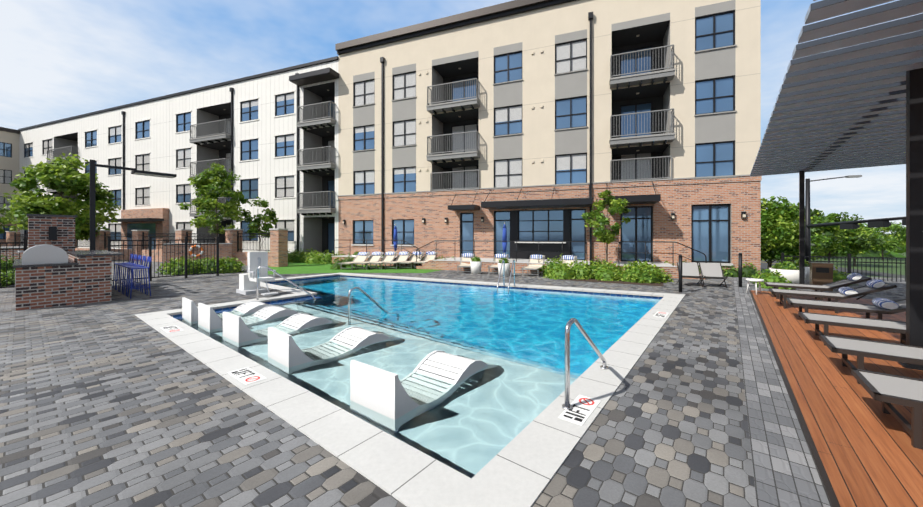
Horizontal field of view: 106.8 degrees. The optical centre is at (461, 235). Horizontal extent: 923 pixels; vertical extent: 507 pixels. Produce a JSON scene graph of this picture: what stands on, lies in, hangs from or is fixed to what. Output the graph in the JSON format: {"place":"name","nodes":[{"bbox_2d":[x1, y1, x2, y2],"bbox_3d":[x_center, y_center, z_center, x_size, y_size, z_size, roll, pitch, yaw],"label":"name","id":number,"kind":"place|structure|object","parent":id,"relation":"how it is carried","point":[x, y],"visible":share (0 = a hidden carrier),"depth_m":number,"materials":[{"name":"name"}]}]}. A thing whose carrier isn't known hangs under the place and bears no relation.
{"place":"outdoors","nodes":[
{"label":"outdoors","id":0,"kind":"place"},
{"bbox_2d":[18,56,338,254],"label":"apartment building","id":1,"kind":"structure","parent":0,"point":[271,137],"depth_m":25.77,"materials":[{"name":"white paint"}]},
{"bbox_2d":[0,252,905,506],"bbox_3d":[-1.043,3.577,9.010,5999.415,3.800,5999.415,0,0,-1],"label":"ground","id":2,"kind":"structure","parent":0,"point":[115,402],"depth_m":3.08,"materials":[{"name":"grey stone"}]},
{"bbox_2d":[0,127,19,246],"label":"building","id":3,"kind":"structure","parent":2,"relation":"on","point":[9,154],"depth_m":36.04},
{"bbox_2d":[0,206,20,233],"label":"tree","id":4,"kind":"object","parent":2,"relation":"on","point":[3,218],"visible":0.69,"depth_m":25.34,"materials":[{"name":"green plant"}]},
{"bbox_2d":[2,153,121,240],"bbox_3d":[-26.402,-1.860,22.974,5.110,7.380,5.589,0,0,-44],"label":"tree","id":5,"kind":"object","parent":2,"relation":"on","point":[62,175],"visible":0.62,"depth_m":21.76,"materials":[{"name":"green plant"}]},
{"bbox_2d":[13,214,123,310],"bbox_3d":[-11.092,0.522,9.601,4.380,2.310,1.760,0,0,38],"label":"grill island bar","id":6,"kind":"object","parent":2,"relation":"on","point":[53,267],"visible":1,"depth_m":8.36,"materials":[{"name":"brick"}]},
{"bbox_2d":[113,254,151,298],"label":"bar stools","id":7,"kind":"object","parent":2,"relation":"on","point":[131,266],"visible":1,"depth_m":10.05,"materials":[{"name":"blue metal"}]},
{"bbox_2d":[90,159,176,249],"bbox_3d":[-11.421,-0.398,11.962,0.520,4.150,2.200,0,0,38],"label":"lamp post","id":8,"kind":"object","parent":2,"relation":"on","point":[134,171],"depth_m":11.17,"materials":[{"name":"grey metal"}]},
{"bbox_2d":[0,228,288,287],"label":"fence","id":9,"kind":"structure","parent":2,"relation":"on","point":[182,245],"depth_m":18.86,"materials":[{"name":"metal"}]},
{"bbox_2d":[178,162,249,242],"bbox_3d":[-14.115,-1.225,19.800,3.147,6.110,3.316,0,0,-1],"label":"tree","id":10,"kind":"object","parent":2,"relation":"on","point":[208,203],"visible":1,"depth_m":19.37,"materials":[{"name":"green plant"}]},
{"bbox_2d":[236,251,277,295],"bbox_3d":[-5.817,1.067,9.814,1.680,1.220,0.590,0,0,38],"label":"pool lift","id":11,"kind":"object","parent":2,"relation":"on","point":[247,280],"visible":0.9,"depth_m":9.84,"materials":[{"name":"white paint"}]},
{"bbox_2d":[239,197,278,251],"bbox_3d":[-12.666,-0.307,21.334,2.223,4.274,2.294,0,0,-1],"label":"tree","id":12,"kind":"object","parent":2,"relation":"on","point":[265,218],"visible":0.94,"depth_m":21.26,"materials":[{"name":"green plant"}]},
{"bbox_2d":[268,262,439,273],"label":"lawn","id":13,"kind":"structure","parent":2,"relation":"on","point":[297,268],"depth_m":16.97,"materials":[{"name":"green plant"}]},
{"bbox_2d":[1,248,759,286],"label":"bed shrub","id":14,"kind":"object","parent":2,"relation":"on","point":[635,273],"visible":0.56,"depth_m":13.82,"materials":[{"name":"green plant"}]},
{"bbox_2d":[135,273,685,506],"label":"pool coping","id":15,"kind":"object","parent":2,"relation":"on","point":[522,467],"visible":0.83,"depth_m":2.96,"materials":[{"name":"white concrete"}]},
{"bbox_2d":[161,311,668,425],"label":"pool depth markers","id":16,"kind":"object","parent":15,"relation":"on","point":[581,411],"visible":1,"depth_m":3.47,"materials":[{"name":"white tile"}]},
{"bbox_2d":[256,259,608,409],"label":"pool handrails","id":17,"kind":"object","parent":15,"relation":"on","point":[567,405],"visible":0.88,"depth_m":4.04,"materials":[{"name":"silver metal"}]},
{"bbox_2d":[171,275,662,316],"bbox_3d":[-1.847,2.321,9.655,12.060,1.212,9.230,0,0,38],"label":"tile","id":18,"kind":"object","parent":2,"relation":"on","point":[427,281],"depth_m":11.07,"materials":[{"name":"blue tile"}]},
{"bbox_2d":[182,297,486,419],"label":"in-pool loungers","id":19,"kind":"object","parent":18,"relation":"on","point":[380,391],"visible":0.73,"depth_m":4.63,"materials":[{"name":"white plastic"}]},
{"bbox_2d":[173,276,661,477],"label":"swimming pool","id":20,"kind":"structure","parent":18,"relation":"on","point":[475,423],"depth_m":5.47,"materials":[{"name":"blue liquid"}]},
{"bbox_2d":[352,251,509,276],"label":"planters","id":21,"kind":"object","parent":2,"relation":"on","point":[476,264],"visible":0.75,"depth_m":14.89,"materials":[{"name":"white ceramic"}]},
{"bbox_2d":[338,251,576,276],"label":"lounge chairs","id":22,"kind":"object","parent":2,"relation":"on","point":[402,257],"visible":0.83,"depth_m":17.20,"materials":[{"name":"beige metal"}]},
{"bbox_2d":[331,240,706,279],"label":"entry landings and rails","id":23,"kind":"object","parent":2,"relation":"on","point":[450,263],"visible":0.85,"depth_m":15.94,"materials":[{"name":"silver metal"}]},
{"bbox_2d":[393,222,506,256],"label":"closed patio umbrellas","id":24,"kind":"object","parent":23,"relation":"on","point":[504,238],"visible":0.69,"depth_m":16.81,"materials":[{"name":"blue fabric"}]},
{"bbox_2d":[335,0,761,273],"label":"apartment building","id":25,"kind":"structure","parent":2,"relation":"on","point":[536,120],"depth_m":17.21,"materials":[{"name":"beige paint"}]},
{"bbox_2d":[581,189,630,261],"bbox_3d":[6.069,-0.080,14.509,1.953,3.816,1.801,0,0,35],"label":"young tree","id":26,"kind":"object","parent":2,"relation":"on","point":[606,236],"visible":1,"depth_m":14.30,"materials":[{"name":"green plant"}]},
{"bbox_2d":[676,262,727,287],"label":"lounge chairs","id":27,"kind":"object","parent":2,"relation":"on","point":[707,270],"visible":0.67,"depth_m":11.54,"materials":[{"name":"white fabric"}]},
{"bbox_2d":[678,253,763,294],"bbox_3d":[8.062,1.118,10.125,2.953,1.122,1.374,0,0,-22],"label":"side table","id":28,"kind":"object","parent":2,"relation":"on","point":[680,256],"visible":0.9,"depth_m":10.14,"materials":[{"name":"metal"}]},
{"bbox_2d":[761,196,831,272],"bbox_3d":[29.981,0.889,33.496,8.086,9.488,7.370,0,0,-1],"label":"street tree","id":29,"kind":"object","parent":2,"relation":"on","point":[778,213],"visible":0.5,"depth_m":31.91,"materials":[{"name":"green plant"}]},
{"bbox_2d":[766,203,851,260],"bbox_3d":[37.872,0.966,38.923,7.332,9.350,7.568,0,0,-1],"label":"street tree","id":30,"kind":"object","parent":2,"relation":"on","point":[816,217],"visible":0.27,"depth_m":36.42,"materials":[{"name":"green plant"}]},
{"bbox_2d":[809,262,833,290],"bbox_3d":[11.165,1.257,10.639,0.480,0.840,0.480,0,0,38],"label":"trash bin","id":31,"kind":"object","parent":2,"relation":"on","point":[821,273],"visible":0.92,"depth_m":10.48,"materials":[{"name":"brown wood"}]},
{"bbox_2d":[749,290,922,506],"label":"wood deck","id":32,"kind":"structure","parent":2,"relation":"on","point":[864,452],"depth_m":3.19,"materials":[{"name":"brown wood"}]},
{"bbox_2d":[750,0,922,370],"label":"pergola","id":33,"kind":"object","parent":32,"relation":"on","point":[860,105],"visible":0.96,"depth_m":4.39,"materials":[{"name":"grey metal"}]},
{"bbox_2d":[764,273,922,449],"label":"lounge chairs","id":34,"kind":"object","parent":32,"relation":"on","point":[887,390],"depth_m":4.32,"materials":[{"name":"grey metal"}]},
{"bbox_2d":[781,253,905,281],"bbox_3d":[31.305,1.307,6.783,39.490,2.440,0.090,0,0,21],"label":"perimeter fence","id":35,"kind":"object","parent":2,"relation":"on","point":[848,261],"visible":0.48,"depth_m":12.93,"materials":[{"name":"grey metal"}]},
{"bbox_2d":[812,212,880,262],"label":"street tree","id":36,"kind":"object","parent":2,"relation":"on","point":[859,240],"visible":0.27,"depth_m":45.10,"materials":[{"name":"green plant"}]},
{"bbox_2d":[815,245,905,257],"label":"distant tree line","id":37,"kind":"object","parent":2,"relation":"on","point":[891,253],"visible":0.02,"depth_m":88.42,"materials":[{"name":"green plant"}]},
{"bbox_2d":[845,223,901,265],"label":"street tree","id":38,"kind":"object","parent":2,"relation":"on","point":[885,241],"visible":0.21,"depth_m":58.40,"materials":[{"name":"green plant"}]},
{"bbox_2d":[866,222,905,259],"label":"street tree","id":39,"kind":"object","parent":2,"relation":"on","point":[898,230],"visible":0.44,"depth_m":74.37,"materials":[{"name":"green plant"}]},
{"bbox_2d":[0,0,921,233],"label":"sky","id":40,"kind":"structure","parent":0,"point":[60,59],"materials":[{"name":"blue"}]},
{"bbox_2d":[750,259,857,288],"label":"deck planters","id":41,"kind":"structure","parent":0,"point":[783,272],"depth_m":11.77,"materials":[{"name":"green plant"}]},
{"bbox_2d":[761,260,904,277],"bbox_3d":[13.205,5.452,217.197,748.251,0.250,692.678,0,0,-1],"label":"road","id":42,"kind":"structure","parent":0,"point":[764,264],"depth_m":52.32,"materials":[{"name":"grey asphalt"}]},
{"bbox_2d":[805,175,905,263],"bbox_3d":[25.849,0.482,20.957,3.333,9.710,9.368,0,0,18],"label":"traffic signal pole","id":43,"kind":"object","parent":42,"relation":"on","point":[883,222],"visible":0.81,"depth_m":24.64,"materials":[{"name":"grey metal"}]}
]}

